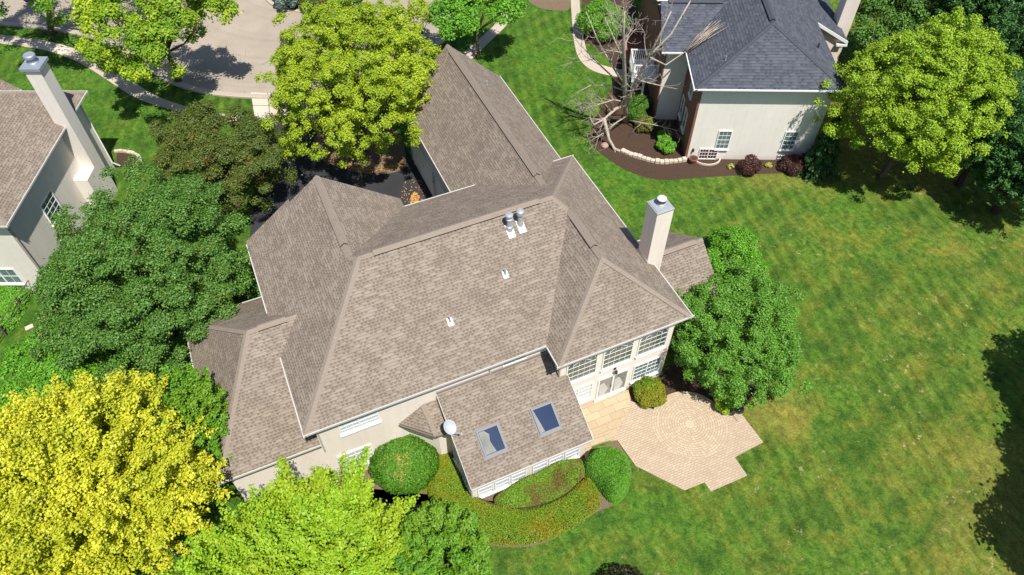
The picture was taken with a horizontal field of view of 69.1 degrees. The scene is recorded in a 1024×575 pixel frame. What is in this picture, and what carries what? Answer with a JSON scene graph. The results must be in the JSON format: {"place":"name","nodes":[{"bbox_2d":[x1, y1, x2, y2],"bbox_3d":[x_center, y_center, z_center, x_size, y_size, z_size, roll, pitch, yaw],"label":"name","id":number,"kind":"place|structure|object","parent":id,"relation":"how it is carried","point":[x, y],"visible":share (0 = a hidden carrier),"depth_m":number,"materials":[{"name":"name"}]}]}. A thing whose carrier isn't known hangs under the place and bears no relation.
{"place":"outdoors","nodes":[
{"label":"outdoors","id":0,"kind":"place"},
{"bbox_2d":[0,35,236,121],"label":"sidewalk","id":1,"kind":"structure","parent":0,"point":[134,89],"depth_m":58.51,"materials":[{"name":"concrete"}]},
{"bbox_2d":[34,40,70,54],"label":"sidewalk slab","id":2,"kind":"structure","parent":1,"relation":"on","point":[53,47],"depth_m":61.44,"materials":[{"name":"concrete"}]},
{"bbox_2d":[0,0,450,93],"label":"street","id":3,"kind":"structure","parent":0,"point":[234,56],"depth_m":61.97,"materials":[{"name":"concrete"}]},
{"bbox_2d":[0,21,455,98],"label":"curb","id":4,"kind":"structure","parent":3,"relation":"on","point":[182,85],"depth_m":58.74,"materials":[{"name":"concrete"}]},
{"bbox_2d":[266,0,328,12],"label":"island kerb","id":5,"kind":"structure","parent":3,"relation":"on","point":[271,3],"depth_m":64.96,"materials":[{"name":"concrete"}]},
{"bbox_2d":[248,115,432,287],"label":"driveway","id":6,"kind":"structure","parent":0,"point":[394,184],"depth_m":51.23,"materials":[{"name":"grey asphalt"}]},
{"bbox_2d":[312,121,405,174],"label":"mulch island","id":7,"kind":"structure","parent":6,"relation":"on","point":[394,154],"depth_m":52.84,"materials":[{"name":"brown soil"}]},
{"bbox_2d":[255,0,441,168],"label":"yellow green tree","id":8,"kind":"object","parent":7,"relation":"on","point":[372,89],"visible":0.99,"depth_m":45.07,"materials":[{"name":"green plant"}]},
{"bbox_2d":[315,153,406,172],"bbox_3d":[-10.842,-8.659,52.226,6.897,0.080,1.499,6,51,5],"label":"stone edging","id":9,"kind":"object","parent":7,"relation":"on","point":[358,168],"visible":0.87,"depth_m":52.10,"materials":[{"name":"beige stone"}]},
{"bbox_2d":[410,192,419,202],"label":"fallen leaves","id":10,"kind":"object","parent":6,"relation":"on","point":[415,197],"visible":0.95,"depth_m":50.12,"materials":[{"name":"orange plant"}]},
{"bbox_2d":[463,13,507,58],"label":"sidewalk","id":11,"kind":"structure","parent":0,"point":[486,38],"depth_m":62.14,"materials":[{"name":"concrete"}]},
{"bbox_2d":[0,0,1023,574],"bbox_3d":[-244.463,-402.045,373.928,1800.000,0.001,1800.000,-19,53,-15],"label":"lawn","id":12,"kind":"structure","parent":0,"point":[892,444],"depth_m":42.19,"materials":[{"name":"green plant"}]},
{"bbox_2d":[0,285,31,334],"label":"ivy bed","id":13,"kind":"object","parent":12,"relation":"on","point":[8,293],"visible":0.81,"depth_m":43.84,"materials":[{"name":"green plant"}]},
{"bbox_2d":[0,280,32,335],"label":"metal fence","id":14,"kind":"object","parent":12,"relation":"on","point":[1,329],"visible":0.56,"depth_m":43.31,"materials":[{"name":"black metal"}]},
{"bbox_2d":[24,324,33,330],"bbox_3d":[-28.096,2.307,43.271,0.454,0.080,0.286,-30,57,-22],"label":"paving stone","id":15,"kind":"object","parent":12,"relation":"on","point":[30,326],"visible":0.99,"depth_m":43.22,"materials":[{"name":"stone"}]},
{"bbox_2d":[0,51,119,290],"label":"house","id":16,"kind":"structure","parent":12,"relation":"on","point":[54,154],"depth_m":44.02,"materials":[{"name":"paint"}]},
{"bbox_2d":[0,268,24,284],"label":"window","id":17,"kind":"structure","parent":16,"relation":"in","point":[8,276],"depth_m":44.04,"materials":[{"name":"grey glass"}]},
{"bbox_2d":[40,189,64,226],"bbox_3d":[-27.683,-4.787,44.777,0.130,1.670,1.580,0,51,0],"label":"window","id":18,"kind":"structure","parent":16,"relation":"in","point":[50,203],"depth_m":44.66,"materials":[{"name":"white glass"}]},
{"bbox_2d":[0,0,124,35],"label":"street tree","id":19,"kind":"object","parent":12,"relation":"on","point":[47,6],"visible":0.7,"depth_m":53.80,"materials":[{"name":"green plant"}]},
{"bbox_2d":[0,313,127,417],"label":"green tree","id":20,"kind":"object","parent":12,"relation":"on","point":[18,364],"visible":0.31,"depth_m":36.47,"materials":[{"name":"green plant"}]},
{"bbox_2d":[0,366,234,574],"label":"yellow tree","id":21,"kind":"object","parent":12,"relation":"on","point":[50,447],"visible":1,"depth_m":28.86,"materials":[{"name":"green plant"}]},
{"bbox_2d":[117,153,139,167],"bbox_3d":[-27.161,-9.116,52.655,1.926,0.001,1.759,-7,51,-5],"label":"mulch bed","id":22,"kind":"object","parent":12,"relation":"on","point":[121,158],"visible":0.67,"depth_m":52.54,"materials":[{"name":"brown soil"}]},
{"bbox_2d":[114,149,140,159],"bbox_3d":[-27.114,-9.450,52.787,2.643,0.230,0.674,22,54,17],"label":"stone edging","id":23,"kind":"object","parent":22,"relation":"on","point":[131,152],"visible":0.7,"depth_m":52.90,"materials":[{"name":"beige stone"}]},
{"bbox_2d":[26,151,254,391],"bbox_3d":[-19.320,-0.500,39.636,11.858,9.463,12.810,-19,53,-15],"label":"dark green tree","id":24,"kind":"object","parent":12,"relation":"on","point":[71,272],"visible":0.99,"depth_m":36.82,"materials":[{"name":"green plant"}]},
{"bbox_2d":[70,0,241,83],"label":"street tree","id":25,"kind":"object","parent":12,"relation":"on","point":[154,30],"visible":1,"depth_m":49.05,"materials":[{"name":"green plant"}]},
{"bbox_2d":[138,362,232,476],"bbox_3d":[-15.123,6.887,34.734,4.822,7.700,5.094,-19,53,-15],"label":"green tree","id":26,"kind":"object","parent":12,"relation":"on","point":[194,393],"visible":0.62,"depth_m":32.96,"materials":[{"name":"green plant"}]},
{"bbox_2d":[143,99,302,234],"bbox_3d":[-18.251,-8.073,47.128,9.172,7.449,10.171,-19,53,-15],"label":"crabapple tree","id":27,"kind":"object","parent":12,"relation":"on","point":[205,134],"visible":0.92,"depth_m":44.84,"materials":[{"name":"green plant"}]},
{"bbox_2d":[217,260,260,303],"bbox_3d":[-15.277,-0.071,43.148,2.896,3.403,2.983,30,57,22],"label":"green bush","id":28,"kind":"object","parent":12,"relation":"on","point":[253,292],"visible":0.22,"depth_m":42.10,"materials":[{"name":"green plant"}]},
{"bbox_2d":[251,92,318,121],"bbox_3d":[-17.291,-13.690,56.382,5.796,0.001,3.764,-1,51,-1],"label":"driveway apron","id":29,"kind":"object","parent":12,"relation":"on","point":[260,110],"visible":0.29,"depth_m":56.26,"materials":[{"name":"concrete"}]},
{"bbox_2d":[159,445,443,574],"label":"lime tree","id":30,"kind":"object","parent":12,"relation":"on","point":[278,534],"visible":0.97,"depth_m":29.11,"materials":[{"name":"green plant"}]},
{"bbox_2d":[272,0,331,8],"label":"island mulch","id":31,"kind":"object","parent":12,"relation":"on","point":[296,6],"visible":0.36,"depth_m":65.13,"materials":[{"name":"brown soil"}]},
{"bbox_2d":[273,0,298,8],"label":"blue spruce shrub","id":32,"kind":"object","parent":31,"relation":"on","point":[292,3],"visible":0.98,"depth_m":63.92,"materials":[{"name":"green plant"}]},
{"bbox_2d":[299,0,328,9],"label":"island shrub","id":33,"kind":"object","parent":31,"relation":"on","point":[315,2],"visible":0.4,"depth_m":63.17,"materials":[{"name":"green plant"}]},
{"bbox_2d":[337,0,363,6],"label":"island shrub","id":34,"kind":"object","parent":12,"relation":"on","point":[354,1],"visible":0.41,"depth_m":63.83,"materials":[{"name":"green plant"}]},
{"bbox_2d":[405,0,431,36],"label":"tree","id":35,"kind":"object","parent":12,"relation":"on","point":[427,16],"visible":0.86,"depth_m":59.22,"materials":[{"name":"yellow plant"}]},
{"bbox_2d":[391,497,492,574],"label":"green tree","id":36,"kind":"object","parent":12,"relation":"on","point":[450,532],"visible":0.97,"depth_m":29.32,"materials":[{"name":"green plant"}]},
{"bbox_2d":[258,441,631,547],"bbox_3d":[-3.383,10.032,36.999,18.822,0.001,5.701,1,51,1],"label":"mulch bed","id":37,"kind":"object","parent":12,"relation":"on","point":[379,491],"visible":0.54,"depth_m":36.72,"materials":[{"name":"brown soil"}]},
{"bbox_2d":[368,434,440,494],"bbox_3d":[-5.339,8.572,36.760,3.549,2.378,3.663,-19,53,-15],"label":"round shrub","id":38,"kind":"object","parent":37,"relation":"on","point":[420,474],"visible":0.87,"depth_m":35.95,"materials":[{"name":"green plant"}]},
{"bbox_2d":[418,453,470,495],"bbox_3d":[-3.354,9.647,36.894,2.448,0.700,3.538,-19,53,-15],"label":"ground cover","id":39,"kind":"object","parent":37,"relation":"on","point":[448,471],"visible":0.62,"depth_m":36.93,"materials":[{"name":"green plant"}]},
{"bbox_2d":[427,478,600,545],"bbox_3d":[0.090,10.673,35.862,8.549,0.988,3.332,0,51,0],"label":"sweeping hedge","id":40,"kind":"object","parent":37,"relation":"on","point":[500,524],"visible":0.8,"depth_m":35.47,"materials":[{"name":"green plant"}]},
{"bbox_2d":[494,458,584,507],"bbox_3d":[1.550,9.716,36.526,5.038,1.194,1.749,-19,53,-15],"label":"mixed hedge","id":41,"kind":"object","parent":37,"relation":"on","point":[554,481],"visible":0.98,"depth_m":36.24,"materials":[{"name":"green plant"}]},
{"bbox_2d":[584,446,630,503],"bbox_3d":[4.902,9.040,36.708,2.222,1.770,2.720,-19,53,-15],"label":"clipped shrub","id":42,"kind":"object","parent":37,"relation":"on","point":[608,471],"visible":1,"depth_m":36.28,"materials":[{"name":"green plant"}]},
{"bbox_2d":[184,44,720,500],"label":"house","id":43,"kind":"structure","parent":12,"relation":"on","point":[507,300],"depth_m":35.62,"materials":[{"name":"beige paint"}]},
{"bbox_2d":[337,443,373,472],"bbox_3d":[-7.574,8.376,36.365,1.760,1.670,0.130,-19,53,-15],"label":"window","id":44,"kind":"structure","parent":43,"relation":"in","point":[355,452],"depth_m":36.15,"materials":[{"name":"white glass"}]},
{"bbox_2d":[338,411,381,437],"bbox_3d":[-7.007,6.165,34.060,1.960,1.320,0.130,-19,53,-15],"label":"window","id":45,"kind":"structure","parent":43,"relation":"in","point":[371,419],"depth_m":34.27,"materials":[{"name":"white glass"}]},
{"bbox_2d":[411,134,434,196],"bbox_3d":[-5.990,-8.105,50.132,0.090,2.640,4.180,-19,53,-15],"label":"garage door","id":46,"kind":"structure","parent":43,"relation":"in","point":[424,168],"depth_m":49.89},
{"bbox_2d":[435,178,444,195],"bbox_3d":[-4.035,-4.712,47.357,0.090,2.640,4.180,-19,53,-15],"label":"garage door","id":47,"kind":"structure","parent":43,"relation":"in","point":[439,190],"depth_m":47.49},
{"bbox_2d":[444,420,461,435],"bbox_3d":[-2.685,6.677,34.541,0.920,1.167,0.589,8,51,6],"label":"satellite dish","id":48,"kind":"object","parent":43,"relation":"attached to","point":[450,427],"visible":1,"depth_m":34.40,"materials":[{"name":"metal"}]},
{"bbox_2d":[452,442,461,474],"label":"window","id":49,"kind":"structure","parent":43,"relation":"in","point":[456,460],"depth_m":36.86,"materials":[{"name":"grey glass"}]},
{"bbox_2d":[460,462,470,493],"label":"window","id":50,"kind":"structure","parent":43,"relation":"in","point":[465,481],"depth_m":36.36,"materials":[{"name":"grey glass"}]},
{"bbox_2d":[477,483,494,498],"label":"window","id":51,"kind":"structure","parent":43,"relation":"in","point":[488,490],"depth_m":36.17,"materials":[{"name":"white glass"}]},
{"bbox_2d":[494,476,509,492],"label":"window","id":52,"kind":"structure","parent":43,"relation":"in","point":[500,485],"depth_m":36.41,"materials":[{"name":"white glass"}]},
{"bbox_2d":[502,355,526,366],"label":"window","id":53,"kind":"structure","parent":43,"relation":"in","point":[523,357],"depth_m":35.97,"materials":[{"name":"grey glass"}]},
{"bbox_2d":[510,469,526,484],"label":"window","id":54,"kind":"structure","parent":43,"relation":"in","point":[518,476],"depth_m":36.54,"materials":[{"name":"white glass"}]},
{"bbox_2d":[532,460,547,473],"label":"window","id":55,"kind":"structure","parent":43,"relation":"in","point":[543,465],"depth_m":36.80,"materials":[{"name":"white glass"}]},
{"bbox_2d":[548,454,563,465],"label":"window","id":56,"kind":"structure","parent":43,"relation":"in","point":[561,457],"depth_m":36.97,"materials":[{"name":"white glass"}]},
{"bbox_2d":[564,447,579,459],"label":"window","id":57,"kind":"structure","parent":43,"relation":"in","point":[574,453],"depth_m":37.29,"materials":[{"name":"white glass"}]},
{"bbox_2d":[566,354,598,383],"bbox_3d":[3.454,3.970,36.674,1.800,2.170,0.130,-19,53,-15],"label":"window","id":58,"kind":"structure","parent":43,"relation":"in","point":[581,370],"depth_m":36.88,"materials":[{"name":"white glass"}]},
{"bbox_2d":[574,382,592,403],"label":"window","id":59,"kind":"structure","parent":43,"relation":"in","point":[583,393],"depth_m":38.80,"materials":[{"name":"white glass"}]},
{"bbox_2d":[594,368,628,401],"bbox_3d":[5.306,5.169,39.452,1.920,2.070,0.118,-19,53,-15],"label":"patio door","id":60,"kind":"structure","parent":43,"relation":"in","point":[612,384],"depth_m":39.48,"materials":[{"name":"white glass"}]},
{"bbox_2d":[600,340,634,372],"bbox_3d":[5.317,3.327,37.200,1.800,2.170,0.130,-19,53,-15],"label":"window","id":61,"kind":"structure","parent":43,"relation":"in","point":[620,355],"depth_m":37.45,"materials":[{"name":"white glass"}]},
{"bbox_2d":[630,355,661,383],"bbox_3d":[7.207,4.405,39.851,1.780,1.620,0.130,-19,53,-15],"label":"window","id":62,"kind":"structure","parent":43,"relation":"in","point":[650,367],"depth_m":39.88,"materials":[{"name":"grey glass"}]},
{"bbox_2d":[635,327,669,358],"bbox_3d":[7.180,2.684,37.726,1.800,2.170,0.130,-19,53,-15],"label":"window","id":63,"kind":"structure","parent":43,"relation":"in","point":[656,341],"depth_m":37.97,"materials":[{"name":"white glass"}]},
{"bbox_2d":[427,0,528,59],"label":"green tree","id":64,"kind":"object","parent":12,"relation":"on","point":[462,13],"visible":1,"depth_m":55.08,"materials":[{"name":"green plant"}]},
{"bbox_2d":[529,0,569,10],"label":"mulch bed","id":65,"kind":"object","parent":12,"relation":"on","point":[560,5],"visible":1,"depth_m":65.62,"materials":[{"name":"brown soil"}]},
{"bbox_2d":[581,391,627,449],"bbox_3d":[4.901,7.011,39.380,3.801,0.250,2.420,-19,53,-15],"label":"patio landing","id":66,"kind":"object","parent":12,"relation":"on","point":[602,416],"visible":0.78,"depth_m":39.48,"materials":[{"name":"beige stone"}]},
{"bbox_2d":[584,390,630,457],"bbox_3d":[5.040,7.151,39.311,3.970,0.180,2.830,-19,53,-15],"label":"patio step","id":67,"kind":"object","parent":12,"relation":"on","point":[611,435],"visible":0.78,"depth_m":38.74,"materials":[{"name":"beige stone"}]},
{"bbox_2d":[582,0,636,68],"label":"mulch bed","id":68,"kind":"object","parent":12,"relation":"on","point":[595,43],"visible":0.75,"depth_m":62.15,"materials":[{"name":"brown soil"}]},
{"bbox_2d":[575,0,622,41],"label":"shrub","id":69,"kind":"object","parent":68,"relation":"on","point":[597,6],"visible":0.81,"depth_m":60.65,"materials":[{"name":"green plant"}]},
{"bbox_2d":[586,44,612,65],"bbox_3d":[7.028,-18.976,60.713,1.266,0.001,3.705,-19,53,-15],"label":"grass patch","id":70,"kind":"object","parent":68,"relation":"on","point":[594,51],"visible":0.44,"depth_m":60.68,"materials":[{"name":"green plant"}]},
{"bbox_2d":[618,15,636,36],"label":"shrub","id":71,"kind":"object","parent":68,"relation":"on","point":[628,21],"visible":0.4,"depth_m":61.15,"materials":[{"name":"green plant"}]},
{"bbox_2d":[597,564,642,574],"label":"dark shrub","id":72,"kind":"object","parent":12,"relation":"on","point":[621,569],"visible":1,"depth_m":33.44,"materials":[{"name":"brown plant"}]},
{"bbox_2d":[583,401,762,491],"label":"patio","id":73,"kind":"structure","parent":12,"relation":"on","point":[642,446],"depth_m":38.14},
{"bbox_2d":[651,391,727,458],"bbox_3d":[9.378,7.209,39.244,4.018,0.003,4.018,-19,53,-15],"label":"patio inlay","id":74,"kind":"object","parent":73,"relation":"on","point":[689,425],"visible":0.98,"depth_m":39.19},
{"bbox_2d":[729,404,743,421],"bbox_3d":[11.844,6.536,39.098,0.614,1.196,0.634,-19,53,-15],"label":"kettle grill","id":75,"kind":"object","parent":73,"relation":"on","point":[737,411],"visible":0.73,"depth_m":38.68,"materials":[{"name":"metal"}]},
{"bbox_2d":[629,315,758,411],"bbox_3d":[11.270,4.558,41.476,9.895,0.001,5.064,-37,60,-26],"label":"mulch bed","id":76,"kind":"object","parent":12,"relation":"on","point":[671,379],"visible":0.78,"depth_m":40.93,"materials":[{"name":"brown soil"}]},
{"bbox_2d":[633,375,667,408],"bbox_3d":[7.396,5.550,39.874,1.788,1.374,1.845,-19,53,-15],"label":"yellow shrub","id":77,"kind":"object","parent":76,"relation":"on","point":[653,390],"visible":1,"depth_m":39.47,"materials":[{"name":"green plant"}]},
{"bbox_2d":[713,389,735,414],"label":"garden plant","id":78,"kind":"object","parent":76,"relation":"on","point":[721,407],"visible":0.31,"depth_m":39.26,"materials":[{"name":"green plant"}]},
{"bbox_2d":[671,258,812,410],"bbox_3d":[11.241,2.252,39.724,8.484,5.843,9.072,5,51,4],"label":"garden tree","id":79,"kind":"object","parent":76,"relation":"on","point":[722,337],"visible":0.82,"depth_m":37.79,"materials":[{"name":"green plant"}]},
{"bbox_2d":[590,66,805,179],"bbox_3d":[12.236,-10.879,54.097,11.046,0.001,17.470,-38,60,-27],"label":"mulch bed","id":80,"kind":"object","parent":12,"relation":"on","point":[626,136],"visible":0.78,"depth_m":53.15,"materials":[{"name":"brown soil"}]},
{"bbox_2d":[601,142,608,148],"bbox_3d":[6.679,-10.244,53.404,0.559,0.280,0.563,-19,53,-15],"label":"garden stone","id":81,"kind":"object","parent":80,"relation":"on","point":[605,144],"visible":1,"depth_m":53.28,"materials":[{"name":"stone"}]},
{"bbox_2d":[628,104,645,120],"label":"boxwood","id":82,"kind":"object","parent":80,"relation":"on","point":[635,113],"visible":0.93,"depth_m":54.63,"materials":[{"name":"green plant"}]},
{"bbox_2d":[552,0,724,154],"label":"dead tree","id":83,"kind":"object","parent":80,"relation":"on","point":[626,96],"visible":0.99,"depth_m":49.61,"materials":[{"name":"grey wood"}]},
{"bbox_2d":[629,92,651,108],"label":"boxwood","id":84,"kind":"object","parent":80,"relation":"on","point":[640,100],"visible":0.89,"depth_m":55.27,"materials":[{"name":"green plant"}]},
{"bbox_2d":[634,114,655,132],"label":"boxwood","id":85,"kind":"object","parent":80,"relation":"on","point":[643,127],"visible":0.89,"depth_m":54.07,"materials":[{"name":"green plant"}]},
{"bbox_2d":[620,148,686,163],"bbox_3d":[9.969,-9.188,52.528,4.704,0.300,0.995,10,51,8],"label":"stone edging","id":86,"kind":"object","parent":80,"relation":"on","point":[635,155],"visible":1,"depth_m":52.33,"materials":[{"name":"beige stone"}]},
{"bbox_2d":[657,129,672,142],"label":"hosta","id":87,"kind":"object","parent":80,"relation":"on","point":[661,134],"visible":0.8,"depth_m":53.48,"materials":[{"name":"green plant"}]},
{"bbox_2d":[655,136,676,154],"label":"hosta","id":88,"kind":"object","parent":80,"relation":"on","point":[669,148],"visible":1,"depth_m":52.64,"materials":[{"name":"green plant"}]},
{"bbox_2d":[689,155,697,164],"bbox_3d":[12.706,-8.924,52.209,0.640,0.460,0.630,-19,53,-15],"label":"flower pot","id":89,"kind":"object","parent":80,"relation":"on","point":[693,159],"visible":1,"depth_m":52.06,"materials":[{"name":"ceramic"}]},
{"bbox_2d":[737,154,762,176],"bbox_3d":[16.466,-8.453,51.376,1.795,1.293,1.559,-19,53,-15],"label":"barberry","id":90,"kind":"object","parent":80,"relation":"on","point":[748,162],"visible":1,"depth_m":51.02,"materials":[{"name":"red plant"}]},
{"bbox_2d":[778,154,807,175],"bbox_3d":[19.536,-8.608,51.540,1.847,1.232,1.865,36,59,25],"label":"barberry","id":91,"kind":"object","parent":80,"relation":"on","point":[791,166],"visible":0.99,"depth_m":51.20,"materials":[{"name":"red plant"}]},
{"bbox_2d":[707,225,772,291],"bbox_3d":[13.499,-1.895,44.334,4.933,3.954,5.041,32,57,23],"label":"evergreen shrub","id":92,"kind":"object","parent":12,"relation":"on","point":[731,239],"visible":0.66,"depth_m":43.21,"materials":[{"name":"green plant"}]},
{"bbox_2d":[625,0,860,165],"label":"house","id":93,"kind":"structure","parent":12,"relation":"on","point":[756,72],"depth_m":50.02,"materials":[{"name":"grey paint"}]},
{"bbox_2d":[678,93,684,120],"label":"window","id":94,"kind":"structure","parent":93,"relation":"in","point":[680,113],"depth_m":53.50,"materials":[{"name":"grey glass"}]},
{"bbox_2d":[680,106,687,133],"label":"window","id":95,"kind":"structure","parent":93,"relation":"in","point":[685,116],"depth_m":52.58,"materials":[{"name":"grey glass"}]},
{"bbox_2d":[688,81,692,99],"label":"window","id":96,"kind":"structure","parent":93,"relation":"in","point":[690,93],"depth_m":50.64,"materials":[{"name":"grey glass"}]},
{"bbox_2d":[698,148,717,159],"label":"window","id":97,"kind":"structure","parent":93,"relation":"in","point":[704,153],"depth_m":52.24,"materials":[{"name":"white glass"}]},
{"bbox_2d":[714,130,732,150],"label":"window","id":98,"kind":"structure","parent":93,"relation":"in","point":[724,136],"depth_m":51.31,"materials":[{"name":"grey glass"}]},
{"bbox_2d":[779,131,799,151],"bbox_3d":[19.115,-10.059,51.219,1.000,1.670,0.130,1,51,1],"label":"window","id":99,"kind":"structure","parent":93,"relation":"in","point":[790,137],"depth_m":51.25,"materials":[{"name":"grey glass"}]},
{"bbox_2d":[795,113,841,183],"bbox_3d":[21.008,-9.698,49.972,3.013,5.104,2.963,-5,51,-4],"label":"arborvitae","id":100,"kind":"object","parent":12,"relation":"on","point":[820,154],"visible":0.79,"depth_m":50.15,"materials":[{"name":"green plant"}]},
{"bbox_2d":[850,0,935,47],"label":"evergreen tree","id":101,"kind":"object","parent":12,"relation":"on","point":[896,13],"visible":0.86,"depth_m":53.42,"materials":[{"name":"green plant"}]},
{"bbox_2d":[812,6,1023,179],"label":"tree","id":102,"kind":"object","parent":12,"relation":"on","point":[932,111],"visible":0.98,"depth_m":44.09,"materials":[{"name":"green plant"}]},
{"bbox_2d":[901,0,1020,35],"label":"evergreen tree","id":103,"kind":"object","parent":12,"relation":"on","point":[944,6],"visible":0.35,"depth_m":51.59,"materials":[{"name":"green plant"}]},
{"bbox_2d":[945,72,1023,187],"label":"evergreen tree","id":104,"kind":"object","parent":12,"relation":"on","point":[1018,105],"visible":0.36,"depth_m":45.36,"materials":[{"name":"green plant"}]},
{"bbox_2d":[959,0,1023,56],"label":"evergreen tree","id":105,"kind":"object","parent":12,"relation":"on","point":[982,4],"visible":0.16,"depth_m":51.11,"materials":[{"name":"green plant"}]},
{"bbox_2d":[965,0,1023,92],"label":"evergreen tree","id":106,"kind":"object","parent":12,"relation":"on","point":[1009,28],"visible":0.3,"depth_m":46.61,"materials":[{"name":"green plant"}]},
{"bbox_2d":[968,113,1023,214],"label":"evergreen tree","id":107,"kind":"object","parent":12,"relation":"on","point":[1012,172],"visible":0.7,"depth_m":45.28,"materials":[{"name":"green plant"}]},
{"bbox_2d":[571,0,621,76],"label":"garden path","id":108,"kind":"structure","parent":0,"point":[578,35],"depth_m":61.12,"materials":[{"name":"concrete"}]}
]}

